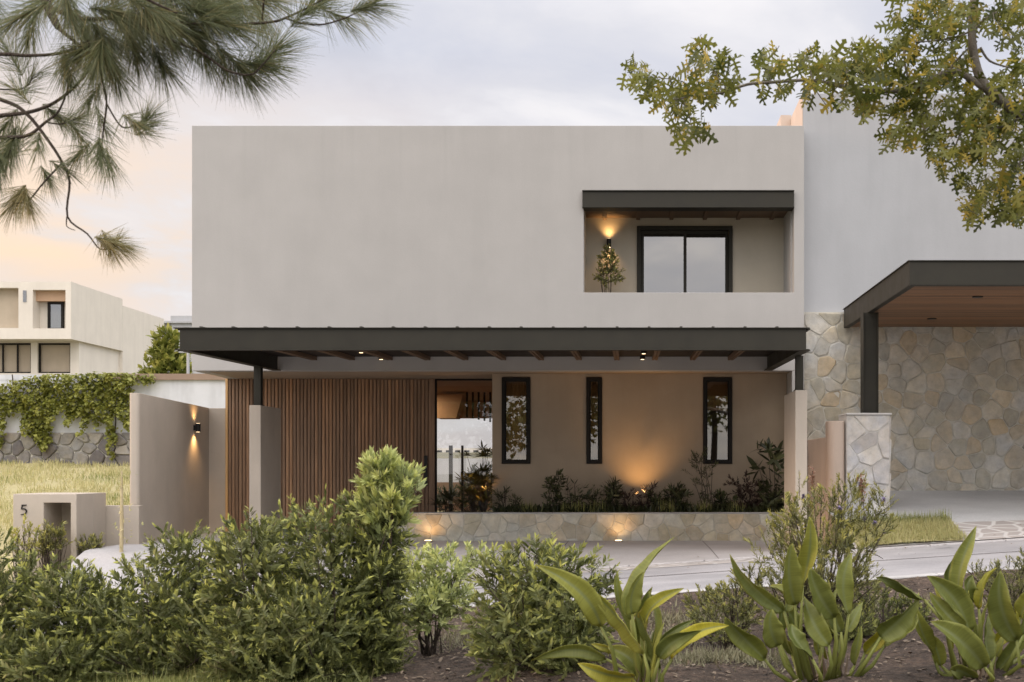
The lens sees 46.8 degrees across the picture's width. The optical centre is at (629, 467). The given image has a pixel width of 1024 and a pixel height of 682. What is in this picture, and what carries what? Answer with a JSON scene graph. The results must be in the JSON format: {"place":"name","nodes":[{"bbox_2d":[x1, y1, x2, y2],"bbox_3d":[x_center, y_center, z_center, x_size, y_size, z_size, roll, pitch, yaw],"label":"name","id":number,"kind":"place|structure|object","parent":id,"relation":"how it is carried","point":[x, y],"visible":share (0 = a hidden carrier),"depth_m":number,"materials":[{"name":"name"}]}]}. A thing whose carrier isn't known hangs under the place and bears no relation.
{"place":"outdoors","nodes":[
{"label":"outdoors","id":0,"kind":"place"},
{"bbox_2d":[0,457,129,601],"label":"grass lot","id":1,"kind":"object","parent":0,"point":[13,488],"depth_m":33.40,"materials":[{"name":"plant"}]},
{"bbox_2d":[9,513,41,591],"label":"shrub","id":2,"kind":"object","parent":1,"relation":"on","point":[28,544],"visible":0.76,"depth_m":16.60,"materials":[{"name":"green plant"}]},
{"bbox_2d":[31,519,73,579],"bbox_3d":[-8.536,1.288,17.308,0.547,1.095,0.483,0,0,-44],"label":"shrub","id":3,"kind":"object","parent":1,"relation":"on","point":[47,544],"visible":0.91,"depth_m":17.26,"materials":[{"name":"green plant"}]},
{"bbox_2d":[13,493,105,581],"bbox_3d":[-8.714,1.243,17.986,0.946,1.713,1.008,0,0,0],"label":"number post","id":4,"kind":"object","parent":1,"relation":"on","point":[81,513],"visible":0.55,"depth_m":17.60,"materials":[{"name":"paint"}]},
{"bbox_2d":[75,532,105,554],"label":"shrub","id":5,"kind":"object","parent":1,"relation":"on","point":[95,542],"visible":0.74,"depth_m":17.58,"materials":[{"name":"green plant"}]},
{"bbox_2d":[0,374,226,465],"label":"retaining wall","id":6,"kind":"structure","parent":1,"relation":"on","point":[206,390],"depth_m":40.00,"materials":[{"name":"stone"}]},
{"bbox_2d":[0,371,155,460],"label":"ivy","id":7,"kind":"object","parent":6,"relation":"attached to","point":[99,385],"visible":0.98,"depth_m":39.70,"materials":[{"name":"green plant"}]},
{"bbox_2d":[106,505,142,545],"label":"garden wall","id":8,"kind":"structure","parent":1,"relation":"on","point":[134,515],"depth_m":18.50,"materials":[{"name":"paint"}]},
{"bbox_2d":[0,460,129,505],"bbox_3d":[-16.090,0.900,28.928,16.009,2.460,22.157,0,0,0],"label":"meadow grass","id":9,"kind":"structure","parent":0,"point":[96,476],"depth_m":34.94,"materials":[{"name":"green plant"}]},
{"bbox_2d":[60,532,829,595],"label":"carport floor","id":10,"kind":"structure","parent":0,"point":[629,552],"depth_m":17.13,"materials":[{"name":"grey concrete"}]},
{"bbox_2d":[109,471,144,551],"bbox_3d":[-7.384,0.914,17.222,0.534,1.772,0.320,0,0,0],"label":"sapling","id":11,"kind":"object","parent":10,"relation":"on","point":[122,521],"visible":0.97,"depth_m":17.18,"materials":[{"name":"plant"}]},
{"bbox_2d":[130,393,208,542],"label":"boundary wall","id":12,"kind":"structure","parent":10,"relation":"on","point":[169,459],"depth_m":19.89,"materials":[{"name":"paint"}]},
{"bbox_2d":[193,423,200,431],"bbox_3d":[-7.747,-0.722,21.047,0.119,0.158,0.090,0,0,0],"label":"wall lamp","id":13,"kind":"object","parent":12,"relation":"attached to","point":[196,427],"visible":1,"depth_m":21.02,"materials":[{"name":"black metal"}]},
{"bbox_2d":[209,408,224,532],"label":"link wall","id":14,"kind":"structure","parent":10,"relation":"on","point":[216,462],"depth_m":21.78,"materials":[{"name":"paint"}]},
{"bbox_2d":[249,405,280,541],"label":"pillar wall","id":15,"kind":"structure","parent":10,"relation":"on","point":[264,459],"depth_m":18.99,"materials":[{"name":"paint"}]},
{"bbox_2d":[173,326,810,405],"bbox_3d":[-1.802,-1.495,17.823,8.566,0.976,4.345,0,0,0],"label":"carport canopy","id":16,"kind":"object","parent":15,"relation":"on","point":[259,349],"visible":0.96,"depth_m":15.68,"materials":[{"name":"metal"}]},
{"bbox_2d":[396,511,783,540],"bbox_3d":[-0.736,1.119,20.566,7.005,0.762,2.367,0,0,0],"label":"stone planter","id":17,"kind":"object","parent":10,"relation":"on","point":[574,526],"visible":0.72,"depth_m":19.39,"materials":[{"name":"stone"}]},
{"bbox_2d":[424,486,470,511],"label":"fan plant","id":18,"kind":"object","parent":17,"relation":"on","point":[447,494],"visible":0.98,"depth_m":20.52,"materials":[{"name":"green plant"}]},
{"bbox_2d":[453,465,490,511],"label":"fan plant","id":19,"kind":"object","parent":17,"relation":"on","point":[462,478],"visible":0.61,"depth_m":20.82,"materials":[{"name":"green plant"}]},
{"bbox_2d":[459,440,491,511],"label":"fan plant","id":20,"kind":"object","parent":17,"relation":"on","point":[482,455],"visible":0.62,"depth_m":20.88,"materials":[{"name":"green plant"}]},
{"bbox_2d":[466,472,499,511],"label":"fan plant","id":21,"kind":"object","parent":17,"relation":"on","point":[483,480],"visible":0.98,"depth_m":20.41,"materials":[{"name":"green plant"}]},
{"bbox_2d":[491,486,512,508],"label":"planter shrub","id":22,"kind":"object","parent":17,"relation":"in","point":[501,496],"visible":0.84,"depth_m":20.38,"materials":[{"name":"green plant"}]},
{"bbox_2d":[508,494,524,509],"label":"planter shrub","id":23,"kind":"object","parent":17,"relation":"in","point":[515,501],"visible":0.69,"depth_m":20.12,"materials":[{"name":"green plant"}]},
{"bbox_2d":[515,499,543,511],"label":"grass tuft","id":24,"kind":"object","parent":17,"relation":"on","point":[523,508],"visible":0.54,"depth_m":19.84,"materials":[{"name":"green plant"}]},
{"bbox_2d":[541,469,569,508],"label":"planter shrub","id":25,"kind":"object","parent":17,"relation":"in","point":[555,487],"visible":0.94,"depth_m":20.07,"materials":[{"name":"green plant"}]},
{"bbox_2d":[561,500,581,511],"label":"grass tuft","id":26,"kind":"object","parent":17,"relation":"on","point":[562,508],"visible":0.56,"depth_m":19.86,"materials":[{"name":"green plant"}]},
{"bbox_2d":[562,476,589,508],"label":"planter shrub","id":27,"kind":"object","parent":17,"relation":"in","point":[574,497],"visible":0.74,"depth_m":20.07,"materials":[{"name":"green plant"}]},
{"bbox_2d":[573,500,588,511],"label":"grass tuft","id":28,"kind":"object","parent":17,"relation":"on","point":[580,506],"visible":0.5,"depth_m":19.82,"materials":[{"name":"green plant"}]},
{"bbox_2d":[580,485,605,506],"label":"planter shrub","id":29,"kind":"object","parent":17,"relation":"in","point":[592,499],"visible":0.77,"depth_m":20.08,"materials":[{"name":"green plant"}]},
{"bbox_2d":[590,500,604,511],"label":"grass tuft","id":30,"kind":"object","parent":17,"relation":"on","point":[592,510],"visible":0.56,"depth_m":19.84,"materials":[{"name":"green plant"}]},
{"bbox_2d":[596,476,625,511],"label":"planter shrub","id":31,"kind":"object","parent":17,"relation":"in","point":[611,492],"visible":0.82,"depth_m":20.05,"materials":[{"name":"green plant"}]},
{"bbox_2d":[617,487,641,510],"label":"planter shrub","id":32,"kind":"object","parent":17,"relation":"in","point":[625,498],"visible":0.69,"depth_m":20.10,"materials":[{"name":"green plant"}]},
{"bbox_2d":[490,502,783,511],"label":"undergrowth","id":33,"kind":"object","parent":17,"relation":"on","point":[609,508],"visible":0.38,"depth_m":19.84,"materials":[{"name":"green plant"}]},
{"bbox_2d":[632,481,659,510],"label":"planter shrub","id":34,"kind":"object","parent":17,"relation":"in","point":[647,502],"visible":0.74,"depth_m":20.06,"materials":[{"name":"green plant"}]},
{"bbox_2d":[643,489,670,508],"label":"planter shrub","id":35,"kind":"object","parent":17,"relation":"in","point":[654,501],"visible":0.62,"depth_m":20.02,"materials":[{"name":"green plant"}]},
{"bbox_2d":[658,497,677,511],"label":"grass tuft","id":36,"kind":"object","parent":17,"relation":"on","point":[669,506],"visible":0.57,"depth_m":19.85,"materials":[{"name":"green plant"}]},
{"bbox_2d":[660,481,693,511],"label":"planter shrub","id":37,"kind":"object","parent":17,"relation":"in","point":[677,495],"visible":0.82,"depth_m":20.05,"materials":[{"name":"green plant"}]},
{"bbox_2d":[681,447,718,506],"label":"wispy shrub","id":38,"kind":"object","parent":17,"relation":"on","point":[704,476],"visible":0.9,"depth_m":20.10,"materials":[{"name":"green plant"}]},
{"bbox_2d":[692,499,711,511],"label":"grass tuft","id":39,"kind":"object","parent":17,"relation":"on","point":[701,508],"visible":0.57,"depth_m":19.84,"materials":[{"name":"green plant"}]},
{"bbox_2d":[709,488,738,510],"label":"planter shrub","id":40,"kind":"object","parent":17,"relation":"in","point":[722,500],"visible":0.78,"depth_m":20.05,"materials":[{"name":"green plant"}]},
{"bbox_2d":[727,499,747,511],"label":"grass tuft","id":41,"kind":"object","parent":17,"relation":"on","point":[736,507],"visible":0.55,"depth_m":19.81,"materials":[{"name":"green plant"}]},
{"bbox_2d":[723,469,762,508],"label":"planter shrub","id":42,"kind":"object","parent":17,"relation":"in","point":[742,496],"visible":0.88,"depth_m":20.07,"materials":[{"name":"green plant"}]},
{"bbox_2d":[742,437,783,509],"bbox_3d":[2.392,0.152,20.088,0.867,1.402,0.791,0,0,0],"label":"umbrella plant","id":43,"kind":"object","parent":17,"relation":"on","point":[766,486],"visible":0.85,"depth_m":20.05,"materials":[{"name":"green plant"}]},
{"bbox_2d":[758,486,783,508],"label":"planter shrub","id":44,"kind":"object","parent":17,"relation":"in","point":[778,493],"visible":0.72,"depth_m":20.04,"materials":[{"name":"green plant"}]},
{"bbox_2d":[784,390,806,549],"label":"pillar wall","id":45,"kind":"structure","parent":10,"relation":"on","point":[795,433],"depth_m":16.50,"materials":[{"name":"paint"}]},
{"bbox_2d":[437,452,491,457],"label":"terrain","id":46,"kind":"structure","parent":0,"point":[446,454],"depth_m":85.34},
{"bbox_2d":[0,282,163,374],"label":"cream house","id":47,"kind":"structure","parent":46,"relation":"on","point":[69,328],"depth_m":56.44,"materials":[{"name":"paint"}]},
{"bbox_2d":[0,343,30,372],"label":"window","id":48,"kind":"structure","parent":47,"relation":"in","point":[14,357],"depth_m":56.44,"materials":[{"name":"brown metal"}]},
{"bbox_2d":[23,290,26,301],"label":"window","id":49,"kind":"structure","parent":47,"relation":"in","point":[24,291],"depth_m":54.97,"materials":[{"name":"grey glass"}]},
{"bbox_2d":[39,343,69,372],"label":"window","id":50,"kind":"structure","parent":47,"relation":"in","point":[53,357],"depth_m":56.44,"materials":[{"name":"brown metal"}]},
{"bbox_2d":[47,302,63,327],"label":"window","id":51,"kind":"structure","parent":47,"relation":"in","point":[55,310],"depth_m":55.60,"materials":[{"name":"glass"}]},
{"bbox_2d":[137,323,195,373],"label":"young tree","id":52,"kind":"object","parent":46,"relation":"on","point":[165,357],"visible":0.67,"depth_m":42.74,"materials":[{"name":"green plant"}]},
{"bbox_2d":[164,316,203,373],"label":"grey house","id":53,"kind":"structure","parent":46,"relation":"on","point":[180,321],"depth_m":80.00,"materials":[{"name":"white paint"}]},
{"bbox_2d":[179,352,189,373],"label":"pole","id":54,"kind":"object","parent":46,"relation":"on","point":[188,363],"visible":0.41,"depth_m":40.96,"materials":[{"name":"white metal"}]},
{"bbox_2d":[437,448,491,451],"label":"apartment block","id":55,"kind":"structure","parent":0,"point":[456,449],"depth_m":160.00,"materials":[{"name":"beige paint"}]},
{"bbox_2d":[0,0,1023,447],"label":"sky","id":56,"kind":"structure","parent":0,"point":[448,62],"materials":[{"name":"white"}]},
{"bbox_2d":[16,540,1023,632],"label":"road","id":57,"kind":"structure","parent":0,"point":[916,563],"depth_m":14.02,"materials":[{"name":"concrete"}]},
{"bbox_2d":[23,550,876,609],"bbox_3d":[-6.400,1.711,15.365,19.200,1.243,0.430,0,0,0],"label":"gutter strip","id":58,"kind":"object","parent":57,"relation":"on","point":[688,564],"visible":0.27,"depth_m":15.36,"materials":[{"name":"grey concrete"}]},
{"bbox_2d":[53,538,1023,605],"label":"kerb","id":59,"kind":"structure","parent":57,"relation":"on","point":[941,544],"depth_m":15.59,"materials":[{"name":"grey concrete"}]},
{"bbox_2d":[166,567,1020,627],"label":"kerb","id":60,"kind":"structure","parent":57,"relation":"on","point":[891,577],"depth_m":11.37,"materials":[{"name":"concrete"}]},
{"bbox_2d":[461,551,1015,589],"bbox_3d":[0.000,1.323,14.165,32.000,2.040,0.109,0,0,0],"label":"road seam","id":61,"kind":"object","parent":57,"relation":"on","point":[816,564],"visible":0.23,"depth_m":14.19,"materials":[{"name":"concrete"}]},
{"bbox_2d":[34,569,1023,681],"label":"planting bed","id":62,"kind":"object","parent":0,"point":[893,671],"visible":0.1,"depth_m":7.42,"materials":[{"name":"soil"}]},
{"bbox_2d":[0,526,59,681],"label":"hedge shrub","id":63,"kind":"object","parent":62,"relation":"on","point":[11,637],"visible":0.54,"depth_m":8.47,"materials":[{"name":"green plant"}]},
{"bbox_2d":[0,552,153,681],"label":"hedge shrub","id":64,"kind":"object","parent":62,"relation":"on","point":[79,641],"visible":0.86,"depth_m":8.12,"materials":[{"name":"green plant"}]},
{"bbox_2d":[95,519,244,681],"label":"hedge shrub","id":65,"kind":"object","parent":62,"relation":"on","point":[158,645],"visible":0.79,"depth_m":7.99,"materials":[{"name":"green plant"}]},
{"bbox_2d":[30,664,337,681],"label":"lawn grass","id":66,"kind":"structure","parent":62,"relation":"on","point":[189,676],"depth_m":7.61,"materials":[{"name":"green plant"}]},
{"bbox_2d":[5,652,383,681],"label":"wild grass","id":67,"kind":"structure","parent":62,"relation":"on","point":[206,669],"depth_m":7.65,"materials":[{"name":"plant"}]},
{"bbox_2d":[0,0,410,271],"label":"pine tree","id":68,"kind":"object","parent":62,"relation":"on","point":[167,23],"visible":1,"depth_m":4.99,"materials":[{"name":"green plant"}]},
{"bbox_2d":[191,493,333,681],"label":"hedge shrub","id":69,"kind":"object","parent":62,"relation":"on","point":[237,654],"visible":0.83,"depth_m":7.71,"materials":[{"name":"green plant"}]},
{"bbox_2d":[249,484,420,681],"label":"hedge shrub","id":70,"kind":"object","parent":62,"relation":"on","point":[358,637],"visible":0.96,"depth_m":7.70,"materials":[{"name":"green plant"}]},
{"bbox_2d":[345,444,426,662],"bbox_3d":[-1.637,0.630,7.902,0.548,1.588,0.453,0,0,0],"label":"hedge shrub","id":71,"kind":"object","parent":62,"relation":"on","point":[379,476],"visible":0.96,"depth_m":7.85,"materials":[{"name":"green plant"}]},
{"bbox_2d":[391,539,496,656],"bbox_3d":[-1.401,0.971,8.612,0.837,0.904,0.780,0,0,0],"label":"shrub","id":72,"kind":"object","parent":62,"relation":"on","point":[435,597],"visible":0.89,"depth_m":8.49,"materials":[{"name":"green plant"}]},
{"bbox_2d":[459,531,623,681],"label":"round shrub","id":73,"kind":"object","parent":62,"relation":"on","point":[539,625],"visible":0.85,"depth_m":7.26,"materials":[{"name":"green plant"}]},
{"bbox_2d":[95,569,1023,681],"bbox_3d":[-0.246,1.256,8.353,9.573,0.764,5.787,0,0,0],"label":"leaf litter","id":74,"kind":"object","parent":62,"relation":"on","point":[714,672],"visible":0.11,"depth_m":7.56,"materials":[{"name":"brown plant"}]},
{"bbox_2d":[531,537,728,681],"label":"broadleaf clump","id":75,"kind":"object","parent":62,"relation":"on","point":[597,609],"visible":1,"depth_m":6.25,"materials":[{"name":"green plant"}]},
{"bbox_2d":[405,594,1015,671],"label":"weeds","id":76,"kind":"object","parent":62,"relation":"on","point":[735,654],"visible":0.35,"depth_m":7.37,"materials":[{"name":"green plant"}]},
{"bbox_2d":[681,561,773,651],"bbox_3d":[0.680,0.965,7.970,0.646,0.628,0.740,0,0,0],"label":"shrub","id":77,"kind":"object","parent":62,"relation":"on","point":[735,612],"visible":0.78,"depth_m":7.91,"materials":[{"name":"green plant"}]},
{"bbox_2d":[808,464,817,562],"bbox_3d":[1.290,0.554,8.295,0.074,1.172,0.089,0,0,41],"label":"flower spike","id":78,"kind":"object","parent":62,"relation":"on","point":[812,481],"visible":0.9,"depth_m":8.30,"materials":[{"name":"green plant"}]},
{"bbox_2d":[616,0,1023,232],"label":"oak tree","id":79,"kind":"object","parent":62,"relation":"on","point":[982,123],"visible":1,"depth_m":6.07,"materials":[{"name":"green plant"}]},
{"bbox_2d":[742,470,898,637],"bbox_3d":[1.367,0.603,8.184,1.145,1.207,0.894,0,0,0],"label":"flowering shrub","id":80,"kind":"object","parent":62,"relation":"on","point":[840,536],"visible":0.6,"depth_m":8.19,"materials":[{"name":"green plant"}]},
{"bbox_2d":[724,516,918,681],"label":"broadleaf clump","id":81,"kind":"object","parent":62,"relation":"on","point":[823,619],"visible":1,"depth_m":6.40,"materials":[{"name":"green plant"}]},
{"bbox_2d":[856,474,867,623],"bbox_3d":[1.642,0.583,8.295,0.087,1.096,0.077,0,0,-30],"label":"flower spike","id":82,"kind":"object","parent":62,"relation":"on","point":[861,480],"visible":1,"depth_m":8.30,"materials":[{"name":"green plant"}]},
{"bbox_2d":[831,583,934,640],"bbox_3d":[1.692,0.991,8.103,0.938,0.426,0.484,0,0,-34],"label":"shrub","id":83,"kind":"object","parent":62,"relation":"on","point":[873,622],"visible":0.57,"depth_m":8.12,"materials":[{"name":"green plant"}]},
{"bbox_2d":[876,526,1023,681],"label":"broadleaf clump","id":84,"kind":"object","parent":62,"relation":"on","point":[956,624],"visible":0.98,"depth_m":6.42,"materials":[{"name":"green plant"}]},
{"bbox_2d":[963,547,1023,614],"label":"shrub","id":85,"kind":"object","parent":62,"relation":"on","point":[1019,578],"visible":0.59,"depth_m":8.39,"materials":[{"name":"green plant"}]},
{"bbox_2d":[849,514,966,545],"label":"verge grass","id":86,"kind":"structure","parent":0,"point":[931,528],"depth_m":16.07,"materials":[{"name":"green plant"}]},
{"bbox_2d":[847,507,954,523],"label":"verge grass","id":87,"kind":"structure","parent":86,"relation":"on","point":[921,516],"depth_m":16.61,"materials":[{"name":"green plant"}]},
{"bbox_2d":[807,490,1023,521],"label":"neighbour driveway","id":88,"kind":"structure","parent":0,"point":[976,505],"depth_m":18.34,"materials":[{"name":"concrete"}]},
{"bbox_2d":[807,421,844,548],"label":"dividing wall","id":89,"kind":"structure","parent":88,"relation":"on","point":[826,456],"depth_m":17.97,"materials":[{"name":"beige paint"}]},
{"bbox_2d":[838,413,891,549],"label":"stone pier","id":90,"kind":"structure","parent":88,"relation":"on","point":[867,443],"depth_m":17.89,"materials":[{"name":"grey stone"}]},
{"bbox_2d":[843,260,1023,412],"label":"carport canopy","id":91,"kind":"object","parent":90,"relation":"on","point":[949,293],"visible":0.9,"depth_m":17.35,"materials":[{"name":"metal"}]},
{"bbox_2d":[844,520,1023,547],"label":"cobble path","id":92,"kind":"structure","parent":0,"point":[1000,529],"depth_m":16.11,"materials":[{"name":"grey stone"}]},
{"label":"back yard","id":93,"kind":"structure","parent":0,"visible":0},
{"bbox_2d":[449,445,452,510],"bbox_3d":[-4.570,0.362,30.045,0.151,1.876,0.150,0,0,0],"label":"terrace post","id":94,"kind":"object","parent":93,"relation":"on","point":[451,467],"visible":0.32,"depth_m":30.00,"materials":[{"name":"grey metal"}]},
{"bbox_2d":[461,445,463,510],"bbox_3d":[-4.273,0.362,30.045,0.112,1.876,0.150,0,0,0],"label":"terrace post","id":95,"kind":"object","parent":93,"relation":"on","point":[462,472],"visible":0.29,"depth_m":30.00,"materials":[{"name":"black metal"}]},
{"bbox_2d":[437,458,491,481],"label":"garden wall","id":96,"kind":"structure","parent":93,"relation":"on","point":[442,469],"depth_m":36.00,"materials":[{"name":"white paint"}]},
{"bbox_2d":[437,461,491,511],"bbox_3d":[-4.417,0.568,31.450,1.879,1.545,1.106,0,0,0],"label":"garden shrub","id":97,"kind":"object","parent":93,"relation":"on","point":[459,495],"visible":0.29,"depth_m":31.44,"materials":[{"name":"green plant"}]},
{"bbox_2d":[437,482,491,510],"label":"terrace wall","id":98,"kind":"structure","parent":93,"relation":"on","point":[446,484],"depth_m":33.20,"materials":[{"name":"brick"}]},
{"bbox_2d":[192,126,803,531],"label":"modern house","id":99,"kind":"structure","parent":93,"relation":"on","point":[407,226],"depth_m":20.00,"materials":[{"name":"paint"}]},
{"bbox_2d":[370,380,428,511],"bbox_3d":[-4.273,-0.233,21.777,1.101,2.806,0.158,0,0,0],"label":"door","id":100,"kind":"structure","parent":99,"relation":"in","point":[399,409],"depth_m":21.79,"materials":[{"name":"brown wood"}]},
{"bbox_2d":[502,377,529,463],"bbox_3d":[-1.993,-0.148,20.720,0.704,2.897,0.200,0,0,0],"label":"window","id":101,"kind":"structure","parent":99,"relation":"in","point":[515,390],"depth_m":20.79,"materials":[{"name":"black glass"}]},
{"bbox_2d":[586,377,601,463],"bbox_3d":[-0.618,-0.148,20.720,0.476,2.897,0.200,0,0,0],"label":"window","id":102,"kind":"structure","parent":99,"relation":"in","point":[593,385],"depth_m":20.65,"materials":[{"name":"black metal"}]},
{"bbox_2d":[592,243,625,292],"bbox_3d":[-0.354,-2.918,20.607,0.609,2.028,0.439,0,0,0],"label":"balcony tree","id":103,"kind":"object","parent":99,"relation":"on","point":[613,268],"visible":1,"depth_m":20.56,"materials":[{"name":"green plant"}]},
{"bbox_2d":[637,226,732,292],"bbox_3d":[0.996,-3.201,21.190,1.722,2.303,0.160,0,0,0],"label":"sliding window","id":104,"kind":"structure","parent":99,"relation":"in","point":[670,259],"depth_m":21.18,"materials":[{"name":"glass"}]},
{"bbox_2d":[703,377,731,463],"bbox_3d":[1.552,-0.885,20.765,0.810,1.623,0.290,0,0,0],"label":"window","id":105,"kind":"structure","parent":99,"relation":"in","point":[717,391],"depth_m":20.65,"materials":[{"name":"black glass"}]},
{"bbox_2d":[776,93,1023,546],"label":"neighbour house","id":106,"kind":"structure","parent":93,"relation":"on","point":[951,399],"depth_m":20.20,"materials":[{"name":"white paint"}]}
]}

